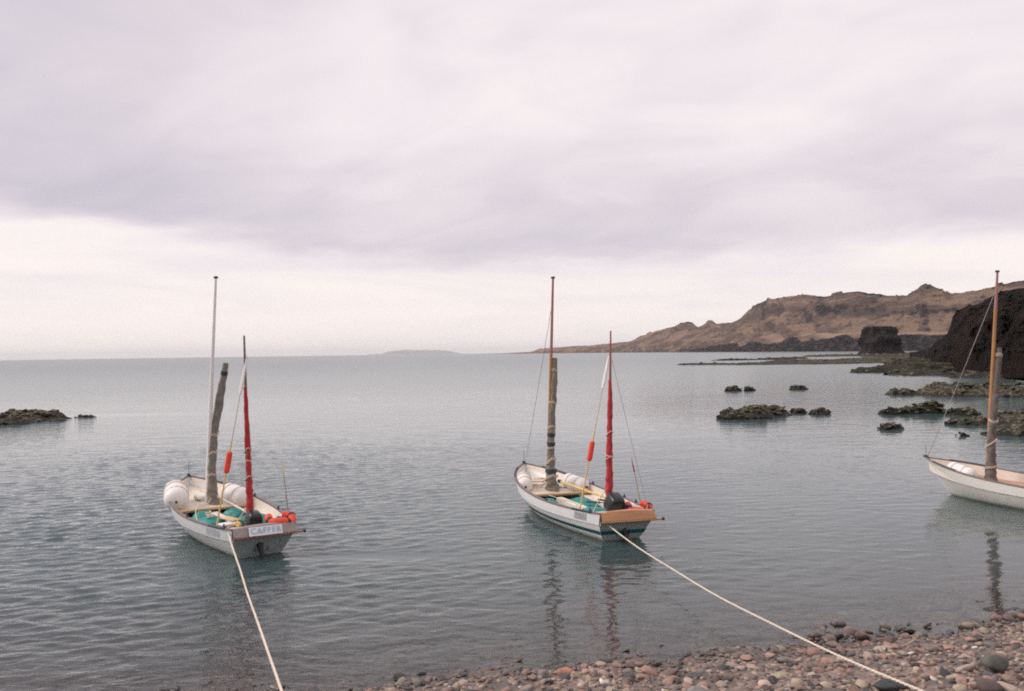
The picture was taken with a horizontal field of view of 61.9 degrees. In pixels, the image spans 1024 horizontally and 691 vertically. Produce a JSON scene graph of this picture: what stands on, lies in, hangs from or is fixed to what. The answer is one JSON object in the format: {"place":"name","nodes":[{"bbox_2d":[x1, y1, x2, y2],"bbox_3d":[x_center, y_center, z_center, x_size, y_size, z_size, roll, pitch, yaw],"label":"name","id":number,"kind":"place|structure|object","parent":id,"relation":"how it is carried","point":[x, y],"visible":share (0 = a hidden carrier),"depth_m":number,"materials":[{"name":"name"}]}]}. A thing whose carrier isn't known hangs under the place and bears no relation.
{"place":"outdoors","nodes":[
{"label":"outdoors","id":0,"kind":"place"},
{"bbox_2d":[368,350,462,354],"bbox_3d":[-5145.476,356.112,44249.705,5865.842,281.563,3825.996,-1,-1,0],"label":"island","id":1,"kind":"structure","parent":0,"point":[402,352],"depth_m":42998.20,"materials":[{"name":"stone"}]},
{"bbox_2d":[0,351,1023,683],"bbox_3d":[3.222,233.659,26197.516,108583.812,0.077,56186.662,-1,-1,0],"label":"sea","id":2,"kind":"structure","parent":0,"point":[368,451],"depth_m":28.80,"materials":[{"name":"grey liquid"}]},
{"bbox_2d":[0,408,71,424],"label":"rock reef","id":3,"kind":"object","parent":2,"relation":"in","point":[12,416],"visible":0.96,"depth_m":52.04},
{"bbox_2d":[169,276,305,557],"bbox_3d":[-6.234,1.385,18.354,1.938,5.825,5.981,0,-1,-34],"label":"sailing boat","id":4,"kind":"object","parent":2,"relation":"on","point":[210,485],"visible":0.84,"depth_m":17.51,"materials":[{"name":"white wood"}]},
{"bbox_2d":[163,480,188,509],"bbox_3d":[-7.492,3.340,19.033,0.539,0.596,1.203,-1,-1,-22],"label":"inflatable roller","id":5,"kind":"object","parent":4,"relation":"on","point":[176,493],"visible":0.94,"depth_m":18.63,"materials":[{"name":"plastic"}]},
{"bbox_2d":[194,493,204,500],"bbox_3d":[-7.127,3.487,19.625,0.402,0.172,0.420,0,-1,-34],"label":"gear bundle","id":6,"kind":"object","parent":4,"relation":"on","point":[200,497],"visible":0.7,"depth_m":19.46,"materials":[{"name":"white fabric"}]},
{"bbox_2d":[191,511,209,519],"bbox_3d":[-6.641,3.756,18.316,0.499,0.389,0.650,-1,-1,-1],"label":"gear bag","id":7,"kind":"object","parent":4,"relation":"on","point":[200,514],"visible":0.29,"depth_m":18.17,"materials":[{"name":"teal fabric"}]},
{"bbox_2d":[198,515,226,525],"bbox_3d":[-6.242,3.718,17.664,0.521,0.420,0.758,1,-1,-69],"label":"gear bag","id":8,"kind":"object","parent":4,"relation":"on","point":[212,520],"visible":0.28,"depth_m":17.50,"materials":[{"name":"teal fabric"}]},
{"bbox_2d":[220,516,241,521],"bbox_3d":[-5.750,3.542,17.441,0.500,0.033,0.200,-1,-1,38],"label":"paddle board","id":9,"kind":"object","parent":8,"relation":"on","point":[229,518],"visible":0.97,"depth_m":17.39,"materials":[{"name":"wood"}]},
{"bbox_2d":[218,522,233,527],"bbox_3d":[-5.690,3.707,16.996,0.230,0.338,0.270,-1,-1,42],"label":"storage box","id":10,"kind":"object","parent":4,"relation":"on","point":[227,524],"visible":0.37,"depth_m":16.96,"materials":[{"name":"plastic"}]},
{"bbox_2d":[216,495,245,512],"bbox_3d":[-6.040,3.385,18.268,0.082,0.108,3.153,0,-1,-32],"label":"oar","id":11,"kind":"object","parent":4,"relation":"on","point":[232,504],"visible":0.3,"depth_m":18.02,"materials":[{"name":"wood"}]},
{"bbox_2d":[216,356,246,525],"bbox_3d":[-5.413,1.896,16.446,0.646,3.379,0.117,-1,-1,-7],"label":"dan buoy","id":12,"kind":"object","parent":4,"relation":"in","point":[227,465],"visible":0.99,"depth_m":16.41,"materials":[{"name":"orange plastic"}]},
{"bbox_2d":[220,483,245,506],"bbox_3d":[-6.329,3.436,19.586,0.487,0.520,1.140,0,-1,-44],"label":"inflatable roller","id":13,"kind":"object","parent":4,"relation":"on","point":[234,493],"visible":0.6,"depth_m":19.28,"materials":[{"name":"plastic"}]},
{"bbox_2d":[223,508,244,517],"bbox_3d":[-6.009,3.732,18.720,0.615,0.380,0.510,0,-1,-34],"label":"gear bag","id":14,"kind":"object","parent":4,"relation":"on","point":[234,512],"visible":0.27,"depth_m":18.55,"materials":[{"name":"teal fabric"}]},
{"bbox_2d":[234,513,265,526],"bbox_3d":[-5.331,3.678,17.633,0.789,0.430,0.525,-1,-1,5],"label":"gear bag","id":15,"kind":"object","parent":4,"relation":"on","point":[243,518],"visible":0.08,"depth_m":17.46,"materials":[{"name":"teal fabric"}]},
{"bbox_2d":[244,510,264,557],"bbox_3d":[-4.921,3.638,16.346,0.329,0.947,0.997,0,-1,-34],"label":"outboard motor","id":16,"kind":"object","parent":4,"relation":"attached to","point":[253,517],"visible":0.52,"depth_m":16.22,"materials":[{"name":"black plastic"}]},
{"bbox_2d":[227,533,282,690],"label":"mooring rope","id":17,"kind":"object","parent":4,"relation":"attached to","point":[267,651],"visible":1,"depth_m":9.42,"materials":[{"name":"fabric"}]},
{"bbox_2d":[248,524,282,536],"bbox_3d":[-4.584,3.441,15.891,0.630,0.170,0.028,0,-26,-34],"label":"sign","id":18,"kind":"object","parent":4,"relation":"attached to","point":[265,530],"visible":1,"depth_m":15.88,"materials":[{"name":"white plastic"}]},
{"bbox_2d":[264,511,295,522],"bbox_3d":[-4.419,3.330,16.389,0.466,0.229,0.637,-1,-1,35],"label":"lifebuoy","id":19,"kind":"object","parent":4,"relation":"attached to","point":[288,516],"visible":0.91,"depth_m":16.25,"materials":[{"name":"orange plastic"}]},
{"bbox_2d":[514,276,664,540],"bbox_3d":[1.323,1.277,19.584,1.938,5.855,5.981,1,-1,-20],"label":"sailing boat","id":20,"kind":"object","parent":2,"relation":"on","point":[569,515],"visible":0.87,"depth_m":18.29,"materials":[{"name":"white wood"}]},
{"bbox_2d":[516,472,532,490],"bbox_3d":[0.301,3.317,20.722,0.401,0.445,0.884,-1,-1,-4],"label":"inflatable roller","id":21,"kind":"object","parent":20,"relation":"on","point":[524,479],"visible":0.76,"depth_m":20.43,"materials":[{"name":"plastic"}]},
{"bbox_2d":[533,477,545,485],"bbox_3d":[0.674,3.325,20.890,0.317,0.228,0.358,1,-1,-20],"label":"rope coil","id":22,"kind":"object","parent":20,"relation":"on","point":[537,478],"visible":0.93,"depth_m":20.75,"materials":[{"name":"fabric"}]},
{"bbox_2d":[562,473,589,491],"bbox_3d":[1.549,3.350,20.772,0.395,0.434,0.956,0,-1,-32],"label":"inflatable roller","id":23,"kind":"object","parent":20,"relation":"on","point":[573,479],"visible":0.84,"depth_m":20.57,"materials":[{"name":"plastic"}]},
{"bbox_2d":[557,479,605,497],"bbox_3d":[1.630,3.262,19.339,0.082,0.130,2.576,-1,-1,-23],"label":"oar","id":24,"kind":"object","parent":20,"relation":"on","point":[577,487],"visible":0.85,"depth_m":19.49,"materials":[{"name":"wood"}]},
{"bbox_2d":[570,497,598,506],"bbox_3d":[1.655,3.695,19.726,0.516,0.328,0.776,1,-1,-20],"label":"gear bag","id":25,"kind":"object","parent":20,"relation":"on","point":[578,500],"visible":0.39,"depth_m":19.59,"materials":[{"name":"teal fabric"}]},
{"bbox_2d":[579,355,608,508],"bbox_3d":[1.732,1.873,18.053,0.717,3.412,0.116,-1,-1,-2],"label":"dan buoy","id":26,"kind":"object","parent":20,"relation":"in","point":[590,450],"visible":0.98,"depth_m":18.03,"materials":[{"name":"orange plastic"}]},
{"bbox_2d":[584,507,605,511],"bbox_3d":[1.752,3.634,18.344,0.800,0.333,0.557,0,-1,-44],"label":"gear bag","id":27,"kind":"object","parent":20,"relation":"on","point":[598,509],"visible":0.18,"depth_m":18.28,"materials":[{"name":"teal fabric"}]},
{"bbox_2d":[586,492,631,540],"bbox_3d":[2.058,3.515,17.526,0.393,1.023,1.237,0,-1,-33],"label":"outboard motor","id":28,"kind":"object","parent":20,"relation":"attached to","point":[613,501],"visible":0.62,"depth_m":17.28,"materials":[{"name":"black plastic"}]},
{"bbox_2d":[607,525,923,690],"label":"mooring rope","id":29,"kind":"object","parent":20,"relation":"attached to","point":[854,662],"visible":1,"depth_m":10.20,"materials":[{"name":"fabric"}]},
{"bbox_2d":[724,385,742,390],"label":"rock reef","id":30,"kind":"object","parent":2,"relation":"in","point":[733,388],"visible":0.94,"depth_m":78.11},
{"bbox_2d":[716,404,790,419],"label":"rock reef","id":31,"kind":"object","parent":2,"relation":"in","point":[757,411],"visible":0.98,"depth_m":46.78},
{"bbox_2d":[711,356,811,360],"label":"rock reef","id":32,"kind":"object","parent":2,"relation":"in","point":[769,358],"visible":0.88,"depth_m":308.71},
{"bbox_2d":[678,355,909,364],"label":"rock reef","id":33,"kind":"object","parent":2,"relation":"in","point":[882,359],"visible":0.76,"depth_m":217.37},
{"bbox_2d":[789,407,806,413],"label":"rock reef","id":34,"kind":"object","parent":2,"relation":"in","point":[797,410],"visible":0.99,"depth_m":50.00},
{"bbox_2d":[789,385,808,389],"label":"rock reef","id":35,"kind":"object","parent":2,"relation":"in","point":[797,387],"visible":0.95,"depth_m":78.99},
{"bbox_2d":[808,407,830,414],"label":"rock reef","id":36,"kind":"object","parent":2,"relation":"in","point":[821,411],"visible":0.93,"depth_m":48.99},
{"bbox_2d":[801,352,909,356],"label":"rock reef","id":37,"kind":"object","parent":2,"relation":"in","point":[866,354],"visible":0.59,"depth_m":398.25},
{"bbox_2d":[857,326,904,354],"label":"sea stack","id":38,"kind":"object","parent":37,"relation":"on","point":[879,339],"visible":0.94,"depth_m":401.60,"materials":[{"name":"stone"}]},
{"bbox_2d":[877,422,903,429],"bbox_3d":[17.635,3.895,39.595,2.100,0.660,1.500,-1,-1,0],"label":"rock reef","id":39,"kind":"object","parent":2,"relation":"in","point":[890,426],"visible":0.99,"depth_m":39.37},
{"bbox_2d":[878,400,981,415],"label":"rock reef","id":40,"kind":"object","parent":2,"relation":"in","point":[931,407],"visible":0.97,"depth_m":48.30},
{"bbox_2d":[849,356,1023,379],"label":"rock reef","id":41,"kind":"object","parent":2,"relation":"in","point":[916,366],"visible":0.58,"depth_m":128.84},
{"bbox_2d":[884,381,1023,397],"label":"rock reef","id":42,"kind":"object","parent":2,"relation":"in","point":[1007,390],"visible":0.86,"depth_m":65.25},
{"bbox_2d":[923,270,1023,509],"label":"sailing boat","id":43,"kind":"object","parent":2,"relation":"on","point":[991,482],"visible":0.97,"depth_m":20.85,"materials":[{"name":"white wood"}]},
{"bbox_2d":[947,462,976,475],"bbox_3d":[11.098,3.124,21.065,0.390,0.432,0.952,-1,-1,-10],"label":"inflatable roller","id":44,"kind":"object","parent":43,"relation":"on","point":[960,467],"visible":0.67,"depth_m":20.86,"materials":[{"name":"plastic"}]},
{"bbox_2d":[944,409,1023,435],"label":"rock reef","id":45,"kind":"object","parent":2,"relation":"in","point":[1010,423],"visible":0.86,"depth_m":40.72},
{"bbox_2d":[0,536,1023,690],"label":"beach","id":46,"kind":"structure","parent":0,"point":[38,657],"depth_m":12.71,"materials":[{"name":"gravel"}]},
{"bbox_2d":[269,682,285,688],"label":"beach stone","id":47,"kind":"object","parent":46,"relation":"on","point":[275,685],"visible":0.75,"depth_m":9.73,"materials":[{"name":"stone"}]},
{"bbox_2d":[342,680,350,687],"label":"beach stone","id":48,"kind":"object","parent":46,"relation":"on","point":[345,684],"visible":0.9,"depth_m":9.81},
{"bbox_2d":[355,680,368,686],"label":"beach stone","id":49,"kind":"object","parent":46,"relation":"on","point":[361,683],"visible":1,"depth_m":9.84,"materials":[{"name":"stone"}]},
{"bbox_2d":[393,672,406,680],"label":"beach stone","id":50,"kind":"object","parent":46,"relation":"on","point":[398,675],"visible":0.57,"depth_m":9.91,"materials":[{"name":"stone"}]},
{"bbox_2d":[458,679,467,686],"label":"beach stone","id":51,"kind":"object","parent":46,"relation":"on","point":[463,682],"visible":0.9,"depth_m":9.38,"materials":[{"name":"stone"}]},
{"bbox_2d":[521,669,530,675],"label":"beach stone","id":52,"kind":"object","parent":46,"relation":"on","point":[525,672],"visible":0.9,"depth_m":9.82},
{"bbox_2d":[526,674,537,680],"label":"beach stone","id":53,"kind":"object","parent":46,"relation":"on","point":[533,677],"visible":0.97,"depth_m":9.53,"materials":[{"name":"stone"}]},
{"bbox_2d":[553,667,573,673],"bbox_3d":[0.614,3.771,9.851,0.287,0.111,0.163,5,1,-17],"label":"beach stone","id":54,"kind":"object","parent":46,"relation":"on","point":[564,670],"visible":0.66,"depth_m":9.81,"materials":[{"name":"stone"}]},
{"bbox_2d":[590,668,608,674],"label":"beach stone","id":55,"kind":"object","parent":46,"relation":"on","point":[601,671],"visible":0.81,"depth_m":9.64,"materials":[{"name":"stone"}]},
{"bbox_2d":[612,661,623,667],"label":"beach stone","id":56,"kind":"object","parent":46,"relation":"on","point":[615,664],"visible":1,"depth_m":9.86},
{"bbox_2d":[625,663,637,668],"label":"beach stone","id":57,"kind":"object","parent":46,"relation":"on","point":[631,665],"visible":0.78,"depth_m":9.82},
{"bbox_2d":[636,674,645,679],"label":"beach stone","id":58,"kind":"object","parent":46,"relation":"on","point":[640,676],"visible":0.93,"depth_m":9.28,"materials":[{"name":"stone"}]},
{"bbox_2d":[640,665,657,675],"bbox_3d":[1.536,3.622,9.475,0.193,0.087,0.255,26,3,31],"label":"beach stone","id":59,"kind":"object","parent":46,"relation":"on","point":[646,669],"visible":0.8,"depth_m":9.41,"materials":[{"name":"stone"}]},
{"bbox_2d":[662,677,675,683],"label":"beach stone","id":60,"kind":"object","parent":46,"relation":"on","point":[669,680],"visible":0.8,"depth_m":9.08,"materials":[{"name":"stone"}]},
{"bbox_2d":[663,667,679,675],"bbox_3d":[1.754,3.590,9.340,0.191,0.078,0.132,-22,-4,-34],"label":"beach stone","id":61,"kind":"object","parent":46,"relation":"on","point":[674,671],"visible":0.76,"depth_m":9.31,"materials":[{"name":"stone"}]},
{"bbox_2d":[682,682,691,688],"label":"beach stone","id":62,"kind":"object","parent":46,"relation":"on","point":[686,685],"visible":0.63,"depth_m":8.87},
{"bbox_2d":[688,672,702,677],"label":"beach stone","id":63,"kind":"object","parent":46,"relation":"on","point":[694,674],"visible":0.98,"depth_m":9.26,"materials":[{"name":"stone"}]},
{"bbox_2d":[687,685,706,690],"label":"beach stone","id":64,"kind":"object","parent":46,"relation":"on","point":[696,688],"visible":1,"depth_m":8.57,"materials":[{"name":"stone"}]},
{"bbox_2d":[712,674,719,682],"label":"beach stone","id":65,"kind":"object","parent":46,"relation":"on","point":[716,677],"visible":0.86,"depth_m":9.05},
{"bbox_2d":[716,680,726,687],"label":"beach stone","id":66,"kind":"object","parent":46,"relation":"on","point":[721,684],"visible":0.99,"depth_m":8.88,"materials":[{"name":"stone"}]},
{"bbox_2d":[721,648,735,653],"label":"beach stone","id":67,"kind":"object","parent":46,"relation":"on","point":[726,650],"visible":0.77,"depth_m":10.53,"materials":[{"name":"stone"}]},
{"bbox_2d":[726,661,739,667],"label":"beach stone","id":68,"kind":"object","parent":46,"relation":"on","point":[731,664],"visible":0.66,"depth_m":9.69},
{"bbox_2d":[739,654,751,661],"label":"beach stone","id":69,"kind":"object","parent":46,"relation":"on","point":[746,657],"visible":0.91,"depth_m":10.13,"materials":[{"name":"stone"}]},
{"bbox_2d":[758,680,771,685],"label":"beach stone","id":70,"kind":"object","parent":46,"relation":"on","point":[762,682],"visible":0.76,"depth_m":8.89,"materials":[{"name":"stone"}]},
{"bbox_2d":[768,675,778,683],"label":"beach stone","id":71,"kind":"object","parent":46,"relation":"on","point":[773,679],"visible":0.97,"depth_m":8.97,"materials":[{"name":"stone"}]},
{"bbox_2d":[771,671,787,677],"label":"beach stone","id":72,"kind":"object","parent":46,"relation":"on","point":[779,674],"visible":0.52,"depth_m":9.13,"materials":[{"name":"stone"}]},
{"bbox_2d":[777,657,789,662],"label":"beach stone","id":73,"kind":"object","parent":46,"relation":"on","point":[782,659],"visible":0.86,"depth_m":9.94,"materials":[{"name":"stone"}]},
{"bbox_2d":[791,678,802,684],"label":"beach stone","id":74,"kind":"object","parent":46,"relation":"on","point":[797,681],"visible":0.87,"depth_m":8.81,"materials":[{"name":"stone"}]},
{"bbox_2d":[807,647,821,655],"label":"beach stone","id":75,"kind":"object","parent":46,"relation":"on","point":[812,651],"visible":0.75,"depth_m":10.27,"materials":[{"name":"stone"}]},
{"bbox_2d":[812,667,825,671],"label":"beach stone","id":76,"kind":"object","parent":46,"relation":"on","point":[818,669],"visible":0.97,"depth_m":9.32,"materials":[{"name":"stone"}]},
{"bbox_2d":[820,681,831,687],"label":"beach stone","id":77,"kind":"object","parent":46,"relation":"on","point":[824,684],"visible":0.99,"depth_m":8.56,"materials":[{"name":"stone"}]},
{"bbox_2d":[821,657,833,663],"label":"beach stone","id":78,"kind":"object","parent":46,"relation":"on","point":[828,660],"visible":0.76,"depth_m":9.82,"materials":[{"name":"stone"}]},
{"bbox_2d":[820,635,836,642],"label":"beach stone","id":79,"kind":"object","parent":46,"relation":"on","point":[826,638],"visible":0.7,"depth_m":10.93,"materials":[{"name":"stone"}]},
{"bbox_2d":[829,668,845,674],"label":"beach stone","id":80,"kind":"object","parent":46,"relation":"on","point":[838,670],"visible":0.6,"depth_m":9.18,"materials":[{"name":"stone"}]},
{"bbox_2d":[847,685,860,690],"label":"beach stone","id":81,"kind":"object","parent":46,"relation":"on","point":[853,688],"visible":1,"depth_m":8.40,"materials":[{"name":"stone"}]},
{"bbox_2d":[855,679,867,688],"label":"beach stone","id":82,"kind":"object","parent":46,"relation":"on","point":[861,683],"visible":0.97,"depth_m":8.60,"materials":[{"name":"stone"}]},
{"bbox_2d":[854,632,869,640],"bbox_3d":[4.525,3.766,11.018,0.191,0.122,0.328,-10,-27,12],"label":"beach stone","id":83,"kind":"object","parent":46,"relation":"on","point":[861,636],"visible":0.88,"depth_m":10.91,"materials":[{"name":"stone"}]},
{"bbox_2d":[863,651,872,658],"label":"beach stone","id":84,"kind":"object","parent":46,"relation":"on","point":[866,654],"visible":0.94,"depth_m":9.92,"materials":[{"name":"stone"}]},
{"bbox_2d":[879,636,894,642],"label":"beach stone","id":85,"kind":"object","parent":46,"relation":"on","point":[890,639],"visible":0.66,"depth_m":10.60,"materials":[{"name":"stone"}]},
{"bbox_2d":[873,679,908,690],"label":"beach stone","id":86,"kind":"object","parent":46,"relation":"on","point":[886,685],"visible":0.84,"depth_m":8.45,"materials":[{"name":"stone"}]},
{"bbox_2d":[901,628,916,633],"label":"beach stone","id":87,"kind":"object","parent":46,"relation":"on","point":[910,631],"visible":0.95,"depth_m":11.24,"materials":[{"name":"stone"}]},
{"bbox_2d":[914,647,929,653],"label":"beach stone","id":88,"kind":"object","parent":46,"relation":"on","point":[921,650],"visible":0.98,"depth_m":10.16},
{"bbox_2d":[925,670,938,676],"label":"beach stone","id":89,"kind":"object","parent":46,"relation":"on","point":[929,673],"visible":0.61,"depth_m":8.87,"materials":[{"name":"stone"}]},
{"bbox_2d":[939,666,950,676],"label":"beach stone","id":90,"kind":"object","parent":46,"relation":"on","point":[944,672],"visible":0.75,"depth_m":8.73,"materials":[{"name":"stone"}]},
{"bbox_2d":[943,644,953,649],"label":"beach stone","id":91,"kind":"object","parent":46,"relation":"on","point":[948,646],"visible":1,"depth_m":10.28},
{"bbox_2d":[953,684,966,690],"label":"beach stone","id":92,"kind":"object","parent":46,"relation":"on","point":[960,687],"visible":0.99,"depth_m":8.18,"materials":[{"name":"stone"}]},
{"bbox_2d":[955,675,965,683],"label":"beach stone","id":93,"kind":"object","parent":46,"relation":"on","point":[961,679],"visible":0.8,"depth_m":8.48,"materials":[{"name":"stone"}]},
{"bbox_2d":[956,664,975,670],"bbox_3d":[4.822,3.424,9.047,0.282,0.081,0.155,-1,-20,-24],"label":"beach stone","id":94,"kind":"object","parent":46,"relation":"on","point":[968,667],"visible":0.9,"depth_m":8.98,"materials":[{"name":"stone"}]},
{"bbox_2d":[958,622,976,629],"bbox_3d":[6.056,3.758,11.353,0.223,0.152,0.160,-1,-1,28],"label":"beach stone","id":95,"kind":"object","parent":46,"relation":"on","point":[966,625],"visible":0.84,"depth_m":11.31,"materials":[{"name":"stone"}]},
{"bbox_2d":[970,616,983,624],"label":"beach stone","id":96,"kind":"object","parent":46,"relation":"on","point":[976,621],"visible":0.55,"depth_m":11.60,"materials":[{"name":"stone"}]},
{"bbox_2d":[978,627,989,633],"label":"beach stone","id":97,"kind":"object","parent":46,"relation":"on","point":[983,630],"visible":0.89,"depth_m":11.00,"materials":[{"name":"stone"}]},
{"bbox_2d":[976,679,1004,690],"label":"beach stone","id":98,"kind":"object","parent":46,"relation":"on","point":[987,685],"visible":1,"depth_m":7.97,"materials":[{"name":"stone"}]},
{"bbox_2d":[983,641,999,647],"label":"beach stone","id":99,"kind":"object","parent":46,"relation":"on","point":[987,644],"visible":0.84,"depth_m":10.19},
{"bbox_2d":[979,654,1008,671],"bbox_3d":[5.053,3.315,8.922,0.298,0.178,0.236,5,1,-17],"label":"boulder","id":100,"kind":"object","parent":46,"relation":"on","point":[996,662],"visible":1,"depth_m":8.85,"materials":[{"name":"stone"}]},
{"bbox_2d":[990,614,1003,620],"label":"beach stone","id":101,"kind":"object","parent":46,"relation":"on","point":[995,617],"visible":0.7,"depth_m":11.77,"materials":[{"name":"stone"}]},
{"bbox_2d":[1001,674,1014,683],"bbox_3d":[4.934,3.324,8.460,0.115,0.071,0.151,-13,17,-30],"label":"beach stone","id":102,"kind":"object","parent":46,"relation":"on","point":[1004,677],"visible":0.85,"depth_m":8.46,"materials":[{"name":"stone"}]},
{"bbox_2d":[1001,614,1016,621],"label":"beach stone","id":103,"kind":"object","parent":46,"relation":"on","point":[1006,617],"visible":0.85,"depth_m":11.61,"materials":[{"name":"stone"}]},
{"bbox_2d":[1007,610,1022,618],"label":"beach stone","id":104,"kind":"object","parent":46,"relation":"on","point":[1013,613],"visible":0.52,"depth_m":11.80,"materials":[{"name":"stone"}]},
{"bbox_2d":[1008,673,1023,680],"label":"beach stone","id":105,"kind":"object","parent":46,"relation":"on","point":[1020,677],"visible":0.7,"depth_m":8.47,"materials":[{"name":"stone"}]},
{"bbox_2d":[0,0,1023,359],"label":"sky","id":106,"kind":"structure","parent":0,"point":[353,177],"materials":[{"name":"white"}]},
{"bbox_2d":[625,501,652,508],"bbox_3d":[2.593,3.317,17.401,0.643,0.260,0.489,1,-1,-20],"label":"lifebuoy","id":107,"kind":"object","parent":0,"point":[643,504],"visible":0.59,"depth_m":17.43,"materials":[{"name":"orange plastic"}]},
{"bbox_2d":[490,280,1023,353],"bbox_3d":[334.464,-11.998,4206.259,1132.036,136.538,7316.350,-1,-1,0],"label":"headland","id":108,"kind":"structure","parent":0,"point":[920,318],"depth_m":1388.67,"materials":[{"name":"stone"}]},
{"bbox_2d":[910,288,1023,377],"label":"hill","id":109,"kind":"structure","parent":0,"point":[954,345],"depth_m":116.20,"materials":[{"name":"stone"}]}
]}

